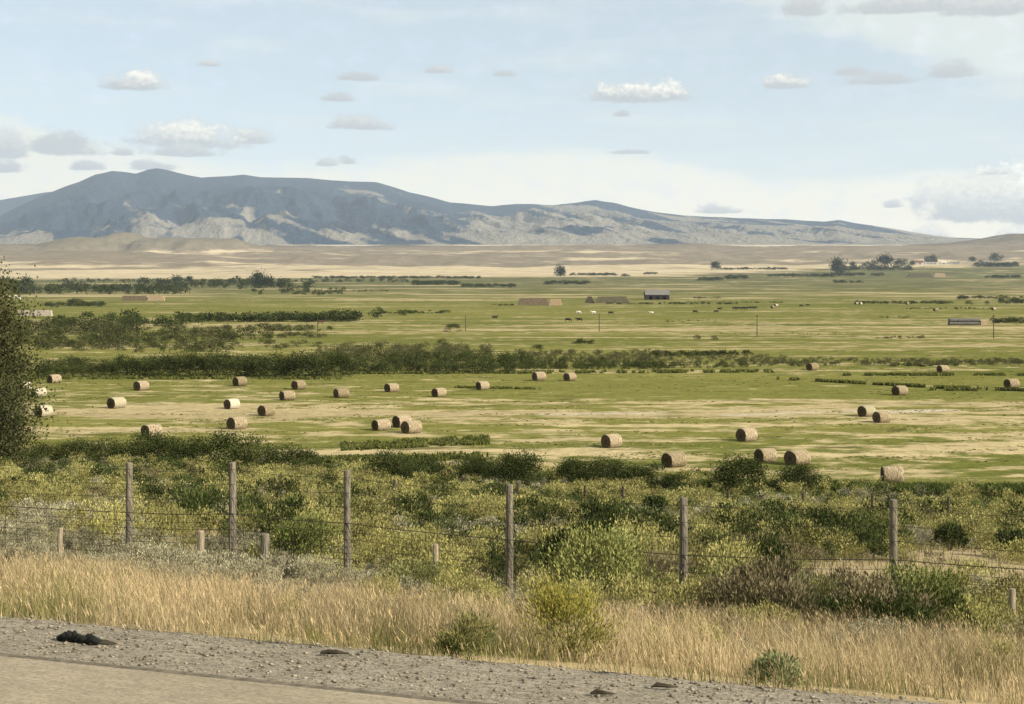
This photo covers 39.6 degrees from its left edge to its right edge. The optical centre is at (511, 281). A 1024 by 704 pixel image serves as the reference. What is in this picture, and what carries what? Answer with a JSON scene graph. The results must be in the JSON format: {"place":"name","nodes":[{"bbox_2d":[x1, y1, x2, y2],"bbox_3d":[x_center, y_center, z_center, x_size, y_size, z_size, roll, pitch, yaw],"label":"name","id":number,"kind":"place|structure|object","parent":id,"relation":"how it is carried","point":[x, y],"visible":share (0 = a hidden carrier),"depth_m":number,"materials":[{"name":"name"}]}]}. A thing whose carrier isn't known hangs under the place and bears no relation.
{"place":"outdoors","nodes":[
{"label":"outdoors","id":0,"kind":"place"},
{"bbox_2d":[0,656,460,703],"bbox_3d":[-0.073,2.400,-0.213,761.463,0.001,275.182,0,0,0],"label":"road","id":1,"kind":"structure","parent":0,"point":[27,681],"depth_m":8.36,"materials":[{"name":"beige asphalt"}]},
{"bbox_2d":[0,168,979,244],"bbox_3d":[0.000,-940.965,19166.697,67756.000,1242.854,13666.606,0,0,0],"label":"mountains","id":2,"kind":"structure","parent":0,"point":[161,203],"depth_m":15106.25,"materials":[{"name":"grey stone"}]},
{"bbox_2d":[0,298,1023,483],"bbox_3d":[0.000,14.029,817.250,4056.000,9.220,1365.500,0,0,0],"label":"hay meadow","id":3,"kind":"structure","parent":0,"point":[847,321],"depth_m":243.55,"materials":[{"name":"plant"}]},
{"bbox_2d":[0,256,92,468],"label":"tree","id":4,"kind":"object","parent":3,"relation":"on","point":[7,327],"visible":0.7,"depth_m":127.77,"materials":[{"name":"green plant"}]},
{"bbox_2d":[45,436,100,463],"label":"willow bush","id":5,"kind":"object","parent":3,"relation":"on","point":[78,446],"visible":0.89,"depth_m":136.20,"materials":[{"name":"green plant"}]},
{"bbox_2d":[84,433,124,462],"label":"willow bush","id":6,"kind":"object","parent":3,"relation":"on","point":[97,446],"visible":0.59,"depth_m":140.01,"materials":[{"name":"green plant"}]},
{"bbox_2d":[107,397,126,408],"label":"hay bale","id":7,"kind":"object","parent":3,"relation":"on","point":[116,402],"visible":1,"depth_m":207.11,"materials":[{"name":"plant"}]},
{"bbox_2d":[103,440,137,461],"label":"willow bush","id":8,"kind":"object","parent":3,"relation":"on","point":[124,448],"visible":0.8,"depth_m":139.99,"materials":[{"name":"green plant"}]},
{"bbox_2d":[108,354,138,375],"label":"willow bush","id":9,"kind":"object","parent":3,"relation":"on","point":[120,364],"visible":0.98,"depth_m":275.48,"materials":[{"name":"green plant"}]},
{"bbox_2d":[111,435,160,461],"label":"willow bush","id":10,"kind":"object","parent":3,"relation":"on","point":[140,448],"visible":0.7,"depth_m":140.05,"materials":[{"name":"green plant"}]},
{"bbox_2d":[120,424,171,459],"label":"willow bush","id":11,"kind":"object","parent":3,"relation":"on","point":[158,435],"visible":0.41,"depth_m":143.71,"materials":[{"name":"green plant"}]},
{"bbox_2d":[129,354,167,376],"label":"willow bush","id":12,"kind":"object","parent":3,"relation":"on","point":[139,368],"visible":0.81,"depth_m":275.01,"materials":[{"name":"green plant"}]},
{"bbox_2d":[141,424,162,436],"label":"hay bale","id":13,"kind":"object","parent":3,"relation":"on","point":[158,428],"visible":0.73,"depth_m":168.62,"materials":[{"name":"plant"}]},
{"bbox_2d":[138,351,180,376],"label":"willow bush","id":14,"kind":"object","parent":3,"relation":"on","point":[163,361],"visible":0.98,"depth_m":273.73,"materials":[{"name":"green plant"}]},
{"bbox_2d":[0,316,334,378],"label":"willow thicket","id":15,"kind":"object","parent":3,"relation":"on","point":[104,330],"visible":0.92,"depth_m":444.57,"materials":[{"name":"green plant"}]},
{"bbox_2d":[144,430,191,461],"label":"willow bush","id":16,"kind":"object","parent":3,"relation":"on","point":[162,445],"visible":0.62,"depth_m":140.75,"materials":[{"name":"green plant"}]},
{"bbox_2d":[161,438,199,461],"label":"willow bush","id":17,"kind":"object","parent":3,"relation":"on","point":[175,449],"visible":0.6,"depth_m":138.70,"materials":[{"name":"green plant"}]},
{"bbox_2d":[164,349,202,377],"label":"willow bush","id":18,"kind":"object","parent":3,"relation":"on","point":[182,358],"visible":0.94,"depth_m":275.01,"materials":[{"name":"green plant"}]},
{"bbox_2d":[181,353,211,376],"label":"willow bush","id":19,"kind":"object","parent":3,"relation":"on","point":[194,361],"visible":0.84,"depth_m":274.89,"materials":[{"name":"green plant"}]},
{"bbox_2d":[173,433,233,465],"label":"willow bush","id":20,"kind":"object","parent":3,"relation":"on","point":[201,448],"visible":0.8,"depth_m":138.60,"materials":[{"name":"green plant"}]},
{"bbox_2d":[190,346,228,375],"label":"willow bush","id":21,"kind":"object","parent":3,"relation":"on","point":[209,357],"visible":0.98,"depth_m":274.06,"materials":[{"name":"green plant"}]},
{"bbox_2d":[47,308,381,326],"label":"willow thicket","id":22,"kind":"object","parent":3,"relation":"on","point":[283,316],"visible":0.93,"depth_m":651.12,"materials":[{"name":"green plant"}]},
{"bbox_2d":[191,424,253,460],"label":"willow bush","id":23,"kind":"object","parent":3,"relation":"on","point":[228,437],"visible":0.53,"depth_m":141.83,"materials":[{"name":"green plant"}]},
{"bbox_2d":[212,351,249,376],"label":"willow bush","id":24,"kind":"object","parent":3,"relation":"on","point":[233,360],"visible":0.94,"depth_m":275.48,"materials":[{"name":"green plant"}]},
{"bbox_2d":[223,398,239,408],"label":"hay bale","id":25,"kind":"object","parent":3,"relation":"on","point":[233,403],"visible":1,"depth_m":206.47,"materials":[{"name":"plant"}]},
{"bbox_2d":[226,416,247,429],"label":"hay bale","id":26,"kind":"object","parent":3,"relation":"on","point":[234,422],"visible":0.98,"depth_m":177.82,"materials":[{"name":"plant"}]},
{"bbox_2d":[222,443,262,470],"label":"willow bush","id":27,"kind":"object","parent":3,"relation":"on","point":[238,451],"visible":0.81,"depth_m":134.80,"materials":[{"name":"green plant"}]},
{"bbox_2d":[229,355,262,376],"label":"willow bush","id":28,"kind":"object","parent":3,"relation":"on","point":[238,370],"visible":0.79,"depth_m":276.44,"materials":[{"name":"green plant"}]},
{"bbox_2d":[233,431,275,464],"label":"willow bush","id":29,"kind":"object","parent":3,"relation":"on","point":[252,442],"visible":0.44,"depth_m":140.13,"materials":[{"name":"green plant"}]},
{"bbox_2d":[257,404,275,415],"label":"hay bale","id":30,"kind":"object","parent":3,"relation":"on","point":[266,410],"visible":1,"depth_m":195.47,"materials":[{"name":"plant"}]},
{"bbox_2d":[249,350,293,377],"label":"willow bush","id":31,"kind":"object","parent":3,"relation":"on","point":[263,361],"visible":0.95,"depth_m":273.09,"materials":[{"name":"green plant"}]},
{"bbox_2d":[255,445,296,468],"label":"willow bush","id":32,"kind":"object","parent":3,"relation":"on","point":[282,451],"visible":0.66,"depth_m":136.16,"materials":[{"name":"green plant"}]},
{"bbox_2d":[268,354,302,376],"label":"willow bush","id":33,"kind":"object","parent":3,"relation":"on","point":[293,364],"visible":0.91,"depth_m":273.74,"materials":[{"name":"green plant"}]},
{"bbox_2d":[279,390,295,400],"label":"hay bale","id":34,"kind":"object","parent":3,"relation":"on","point":[287,395],"visible":1,"depth_m":220.51,"materials":[{"name":"plant"}]},
{"bbox_2d":[272,438,323,468],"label":"willow bush","id":35,"kind":"object","parent":3,"relation":"on","point":[306,452],"visible":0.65,"depth_m":136.96,"materials":[{"name":"green plant"}]},
{"bbox_2d":[279,346,329,376],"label":"willow bush","id":36,"kind":"object","parent":3,"relation":"on","point":[300,356],"visible":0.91,"depth_m":274.07,"materials":[{"name":"green plant"}]},
{"bbox_2d":[302,352,340,376],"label":"willow bush","id":37,"kind":"object","parent":3,"relation":"on","point":[319,363],"visible":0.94,"depth_m":274.07,"materials":[{"name":"green plant"}]},
{"bbox_2d":[317,348,355,376],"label":"willow bush","id":38,"kind":"object","parent":3,"relation":"on","point":[341,358],"visible":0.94,"depth_m":276.45,"materials":[{"name":"green plant"}]},
{"bbox_2d":[333,388,349,397],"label":"hay bale","id":39,"kind":"object","parent":3,"relation":"on","point":[341,392],"visible":1,"depth_m":225.40,"materials":[{"name":"plant"}]},
{"bbox_2d":[327,351,357,375],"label":"willow bush","id":40,"kind":"object","parent":3,"relation":"on","point":[334,366],"visible":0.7,"depth_m":278.98,"materials":[{"name":"green plant"}]},
{"bbox_2d":[371,419,390,430],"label":"hay bale","id":41,"kind":"object","parent":3,"relation":"on","point":[380,424],"visible":1,"depth_m":176.18,"materials":[{"name":"plant"}]},
{"bbox_2d":[392,415,411,427],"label":"hay bale","id":42,"kind":"object","parent":3,"relation":"on","point":[397,420],"visible":0.73,"depth_m":180.12,"materials":[{"name":"plant"}]},
{"bbox_2d":[401,420,421,433],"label":"hay bale","id":43,"kind":"object","parent":3,"relation":"on","point":[411,426],"visible":1,"depth_m":173.33,"materials":[{"name":"plant"}]},
{"bbox_2d":[52,348,825,372],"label":"willow thicket","id":44,"kind":"object","parent":3,"relation":"on","point":[486,362],"visible":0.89,"depth_m":303.57,"materials":[{"name":"green plant"}]},
{"bbox_2d":[518,298,547,305],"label":"haystack","id":45,"kind":"object","parent":3,"relation":"on","point":[533,301],"visible":1,"depth_m":1090.88,"materials":[{"name":"beige plant"}]},
{"bbox_2d":[601,433,621,447],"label":"hay bale","id":46,"kind":"object","parent":3,"relation":"on","point":[613,440],"visible":1,"depth_m":158.01,"materials":[{"name":"plant"}]},
{"bbox_2d":[595,296,629,302],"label":"haystack","id":47,"kind":"object","parent":3,"relation":"on","point":[620,299],"visible":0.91,"depth_m":1208.70,"materials":[{"name":"beige plant"}]},
{"bbox_2d":[644,290,669,299],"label":"barn","id":48,"kind":"structure","parent":3,"relation":"on","point":[656,294],"depth_m":1399.78,"materials":[{"name":"grey metal"}]},
{"bbox_2d":[309,338,1023,365],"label":"willow thicket","id":49,"kind":"object","parent":3,"relation":"on","point":[408,349],"visible":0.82,"depth_m":335.16,"materials":[{"name":"green plant"}]},
{"bbox_2d":[661,452,686,467],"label":"hay bale","id":50,"kind":"object","parent":3,"relation":"on","point":[673,459],"visible":0.94,"depth_m":141.31,"materials":[{"name":"plant"}]},
{"bbox_2d":[736,428,757,441],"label":"hay bale","id":51,"kind":"object","parent":3,"relation":"on","point":[746,434],"visible":1,"depth_m":164.08,"materials":[{"name":"plant"}]},
{"bbox_2d":[754,448,776,462],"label":"hay bale","id":52,"kind":"object","parent":3,"relation":"on","point":[769,453],"visible":0.9,"depth_m":145.08,"materials":[{"name":"plant"}]},
{"bbox_2d":[784,449,810,465],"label":"hay bale","id":53,"kind":"object","parent":3,"relation":"on","point":[803,456],"visible":0.88,"depth_m":142.77,"materials":[{"name":"plant"}]},
{"bbox_2d":[857,405,875,416],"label":"hay bale","id":54,"kind":"object","parent":3,"relation":"on","point":[866,410],"visible":0.94,"depth_m":194.79,"materials":[{"name":"plant"}]},
{"bbox_2d":[872,411,890,422],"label":"hay bale","id":55,"kind":"object","parent":3,"relation":"on","point":[881,416],"visible":1,"depth_m":186.25,"materials":[{"name":"plant"}]},
{"bbox_2d":[880,466,903,483],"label":"hay bale","id":56,"kind":"object","parent":3,"relation":"on","point":[892,473],"visible":0.84,"depth_m":130.12,"materials":[{"name":"plant"}]},
{"bbox_2d":[891,385,907,395],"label":"hay bale","id":57,"kind":"object","parent":3,"relation":"on","point":[898,390],"visible":1,"depth_m":230.59,"materials":[{"name":"plant"}]},
{"bbox_2d":[948,318,979,324],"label":"shed","id":58,"kind":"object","parent":3,"relation":"on","point":[963,321],"visible":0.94,"depth_m":603.53,"materials":[{"name":"grey metal"}]},
{"bbox_2d":[0,232,1023,273],"bbox_3d":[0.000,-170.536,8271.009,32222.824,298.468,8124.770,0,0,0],"label":"foothills","id":59,"kind":"structure","parent":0,"point":[125,253],"depth_m":6252.85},
{"bbox_2d":[0,274,1023,297],"bbox_3d":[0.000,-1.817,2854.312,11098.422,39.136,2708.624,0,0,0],"label":"valley floor","id":60,"kind":"structure","parent":0,"point":[765,286],"depth_m":2527.63,"materials":[{"name":"green plant"}]},
{"bbox_2d":[0,276,408,294],"bbox_3d":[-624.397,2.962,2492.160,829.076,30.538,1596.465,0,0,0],"label":"distant trees","id":61,"kind":"object","parent":60,"relation":"on","point":[158,286],"visible":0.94,"depth_m":2043.38,"materials":[{"name":"green plant"}]},
{"bbox_2d":[43,261,1023,366],"bbox_3d":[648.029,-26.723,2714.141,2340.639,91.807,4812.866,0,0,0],"label":"scrub strips","id":62,"kind":"object","parent":60,"relation":"on","point":[728,276],"visible":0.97,"depth_m":2540.40,"materials":[{"name":"green plant"}]},
{"bbox_2d":[827,256,852,273],"bbox_3d":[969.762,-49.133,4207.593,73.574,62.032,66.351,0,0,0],"label":"tree","id":63,"kind":"object","parent":60,"relation":"on","point":[836,266],"visible":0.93,"depth_m":4203.73,"materials":[{"name":"green plant"}]},
{"bbox_2d":[0,464,1023,703],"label":"ground","id":64,"kind":"structure","parent":0,"point":[974,700],"depth_m":50.66,"materials":[{"name":"beige soil"}]},
{"bbox_2d":[0,353,42,464],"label":"tree","id":65,"kind":"object","parent":64,"relation":"on","point":[6,390],"visible":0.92,"depth_m":123.81,"materials":[{"name":"green plant"}]},
{"bbox_2d":[13,446,48,466],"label":"willow bush","id":66,"kind":"object","parent":64,"relation":"on","point":[38,453],"visible":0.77,"depth_m":129.74,"materials":[{"name":"green plant"}]},
{"bbox_2d":[197,530,203,571],"bbox_3d":[-7.404,6.740,33.852,0.178,1.609,0.170,0,0,43],"label":"short post","id":67,"kind":"object","parent":64,"relation":"on","point":[200,539],"visible":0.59,"depth_m":33.78,"materials":[{"name":"brown wood"}]},
{"bbox_2d":[202,563,242,585],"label":"sagebrush","id":68,"kind":"object","parent":64,"relation":"on","point":[216,568],"visible":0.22,"depth_m":30.27,"materials":[{"name":"grey plant"}]},
{"bbox_2d":[235,442,288,470],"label":"willow bush","id":69,"kind":"object","parent":64,"relation":"on","point":[254,453],"visible":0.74,"depth_m":134.32,"materials":[{"name":"green plant"}]},
{"bbox_2d":[260,533,268,561],"bbox_3d":[-5.800,6.719,33.307,0.238,1.626,0.218,0,0,0],"label":"short post","id":70,"kind":"object","parent":64,"relation":"on","point":[264,547],"visible":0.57,"depth_m":33.22,"materials":[{"name":"brown wood"}]},
{"bbox_2d":[242,503,343,563],"bbox_3d":[-5.669,6.982,37.834,2.710,2.035,2.947,0,0,16],"label":"green bush","id":71,"kind":"object","parent":64,"relation":"on","point":[297,534],"visible":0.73,"depth_m":37.50,"materials":[{"name":"green plant"}]},
{"bbox_2d":[360,446,427,480],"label":"willow bush","id":72,"kind":"object","parent":64,"relation":"on","point":[388,460],"visible":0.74,"depth_m":121.78,"materials":[{"name":"green plant"}]},
{"bbox_2d":[369,552,469,595],"bbox_3d":[-1.689,5.529,25.952,1.814,1.148,1.624,0,0,31],"label":"green bush","id":73,"kind":"object","parent":64,"relation":"on","point":[429,573],"visible":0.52,"depth_m":25.93,"materials":[{"name":"green plant"}]},
{"bbox_2d":[400,453,456,482],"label":"willow bush","id":74,"kind":"object","parent":64,"relation":"on","point":[429,462],"visible":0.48,"depth_m":125.56,"materials":[{"name":"green plant"}]},
{"bbox_2d":[421,607,511,660],"bbox_3d":[-0.356,2.495,9.980,0.629,0.411,0.622,0,0,24],"label":"weed clump","id":75,"kind":"object","parent":64,"relation":"on","point":[456,636],"visible":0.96,"depth_m":9.94,"materials":[{"name":"green plant"}]},
{"bbox_2d":[449,451,504,480],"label":"willow bush","id":76,"kind":"object","parent":64,"relation":"on","point":[469,463],"visible":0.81,"depth_m":123.85,"materials":[{"name":"green plant"}]},
{"bbox_2d":[0,614,966,703],"bbox_3d":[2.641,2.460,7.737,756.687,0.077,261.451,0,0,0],"label":"gravel shoulder","id":77,"kind":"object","parent":64,"relation":"on","point":[625,695],"visible":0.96,"depth_m":8.86,"materials":[{"name":"grey gravel"}]},
{"bbox_2d":[56,630,116,644],"bbox_3d":[-2.864,2.397,9.558,0.449,0.092,0.098,0,0,17],"label":"tyre scrap","id":78,"kind":"object","parent":77,"relation":"on","point":[76,637],"visible":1,"depth_m":9.53,"materials":[{"name":"black rubber"}]},
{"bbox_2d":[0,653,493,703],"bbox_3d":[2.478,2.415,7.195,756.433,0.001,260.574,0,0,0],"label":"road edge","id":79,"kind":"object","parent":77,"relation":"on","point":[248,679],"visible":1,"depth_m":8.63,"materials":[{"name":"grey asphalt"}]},
{"bbox_2d":[5,463,1016,520],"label":"fence","id":80,"kind":"object","parent":64,"relation":"on","point":[728,496],"visible":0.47,"depth_m":99.68,"materials":[{"name":"wood"}]},
{"bbox_2d":[0,530,1023,678],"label":"sagebrush","id":81,"kind":"object","parent":64,"relation":"on","point":[751,586],"visible":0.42,"depth_m":21.58,"materials":[{"name":"plant"}]},
{"bbox_2d":[0,440,1023,620],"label":"brush","id":82,"kind":"object","parent":64,"relation":"on","point":[766,521],"visible":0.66,"depth_m":63.00,"materials":[{"name":"green plant"}]},
{"bbox_2d":[0,546,1023,703],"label":"verge grass","id":83,"kind":"structure","parent":64,"relation":"on","point":[385,632],"depth_m":12.55,"materials":[{"name":"beige plant"}]},
{"bbox_2d":[0,462,1023,618],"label":"game fence","id":84,"kind":"object","parent":64,"relation":"on","point":[893,541],"visible":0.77,"depth_m":33.23,"materials":[{"name":"grey wood"}]},
{"bbox_2d":[2,479,1023,619],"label":"slope grass","id":85,"kind":"structure","parent":64,"relation":"on","point":[821,561],"depth_m":56.82,"materials":[{"name":"plant"}]},
{"bbox_2d":[481,446,559,487],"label":"willow bush","id":86,"kind":"object","parent":64,"relation":"on","point":[520,467],"visible":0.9,"depth_m":120.23,"materials":[{"name":"green plant"}]},
{"bbox_2d":[505,566,638,663],"bbox_3d":[0.439,2.773,11.697,1.057,0.798,1.082,0,0,36],"label":"rabbitbrush","id":87,"kind":"object","parent":64,"relation":"on","point":[550,606],"visible":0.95,"depth_m":11.64,"materials":[{"name":"green plant"}]},
{"bbox_2d":[547,452,606,485],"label":"willow bush","id":88,"kind":"object","parent":64,"relation":"on","point":[570,468],"visible":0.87,"depth_m":123.39,"materials":[{"name":"green plant"}]},
{"bbox_2d":[526,514,673,601],"bbox_3d":[1.705,5.721,28.421,3.018,2.187,2.998,0,0,-35],"label":"green bush","id":89,"kind":"object","parent":64,"relation":"on","point":[615,548],"visible":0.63,"depth_m":28.26,"materials":[{"name":"green plant"}]},
{"bbox_2d":[578,452,634,482],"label":"willow bush","id":90,"kind":"object","parent":64,"relation":"on","point":[607,466],"visible":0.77,"depth_m":123.74,"materials":[{"name":"green plant"}]},
{"bbox_2d":[610,461,662,488],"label":"willow bush","id":91,"kind":"object","parent":64,"relation":"on","point":[647,472],"visible":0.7,"depth_m":123.47,"materials":[{"name":"green plant"}]},
{"bbox_2d":[637,493,674,512],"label":"green bush","id":92,"kind":"object","parent":64,"relation":"on","point":[655,500],"visible":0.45,"depth_m":89.64,"materials":[{"name":"green plant"}]},
{"bbox_2d":[634,541,701,585],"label":"bush","id":93,"kind":"object","parent":64,"relation":"on","point":[663,560],"visible":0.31,"depth_m":36.58,"materials":[{"name":"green plant"}]},
{"bbox_2d":[322,461,1023,497],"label":"reeds","id":94,"kind":"object","parent":64,"relation":"on","point":[834,487],"visible":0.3,"depth_m":122.15,"materials":[{"name":"green plant"}]},
{"bbox_2d":[656,471,695,490],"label":"willow bush","id":95,"kind":"object","parent":64,"relation":"on","point":[667,480],"visible":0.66,"depth_m":121.86,"materials":[{"name":"green plant"}]},
{"bbox_2d":[680,551,762,595],"bbox_3d":[4.475,6.520,30.241,2.063,1.527,2.016,0,0,-16],"label":"green bush","id":96,"kind":"object","parent":64,"relation":"on","point":[718,567],"visible":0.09,"depth_m":30.29,"materials":[{"name":"green plant"}]},
{"bbox_2d":[701,447,776,494],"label":"willow bush","id":97,"kind":"object","parent":64,"relation":"on","point":[739,467],"visible":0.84,"depth_m":119.03,"materials":[{"name":"green plant"}]},
{"bbox_2d":[740,649,809,688],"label":"weed clump","id":98,"kind":"object","parent":64,"relation":"on","point":[762,665],"visible":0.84,"depth_m":9.20,"materials":[{"name":"green plant"}]},
{"bbox_2d":[767,459,831,494],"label":"willow bush","id":99,"kind":"object","parent":64,"relation":"on","point":[797,473],"visible":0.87,"depth_m":121.10,"materials":[{"name":"green plant"}]},
{"bbox_2d":[773,562,865,621],"bbox_3d":[4.859,5.151,22.636,2.045,1.319,1.920,0,0,40],"label":"dead bush","id":100,"kind":"object","parent":64,"relation":"on","point":[829,584],"visible":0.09,"depth_m":22.54,"materials":[{"name":"brown plant"}]},
{"bbox_2d":[844,556,1009,642],"bbox_3d":[6.210,4.900,21.746,2.478,1.558,2.055,0,0,0],"label":"green bush","id":101,"kind":"object","parent":64,"relation":"on","point":[929,579],"visible":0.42,"depth_m":21.46,"materials":[{"name":"green plant"}]},
{"bbox_2d":[929,520,975,550],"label":"green bush","id":102,"kind":"object","parent":64,"relation":"on","point":[945,534],"visible":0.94,"depth_m":66.65,"materials":[{"name":"green plant"}]},
{"bbox_2d":[986,526,1023,557],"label":"green bush","id":103,"kind":"object","parent":64,"relation":"on","point":[1001,536],"visible":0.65,"depth_m":62.11,"materials":[{"name":"green plant"}]},
{"bbox_2d":[1009,588,1015,627],"bbox_3d":[9.827,6.727,27.919,0.127,1.392,0.129,0,0,0],"label":"short post","id":104,"kind":"object","parent":64,"relation":"on","point":[1012,597],"visible":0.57,"depth_m":27.88,"materials":[{"name":"brown wood"}]},
{"bbox_2d":[0,0,1023,238],"label":"sky","id":105,"kind":"structure","parent":0,"point":[906,115],"materials":[{"name":"blue"}]},
{"bbox_2d":[20,368,1023,463],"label":"tall grass","id":106,"kind":"structure","parent":0,"point":[466,440],"depth_m":255.75,"materials":[{"name":"green plant"}]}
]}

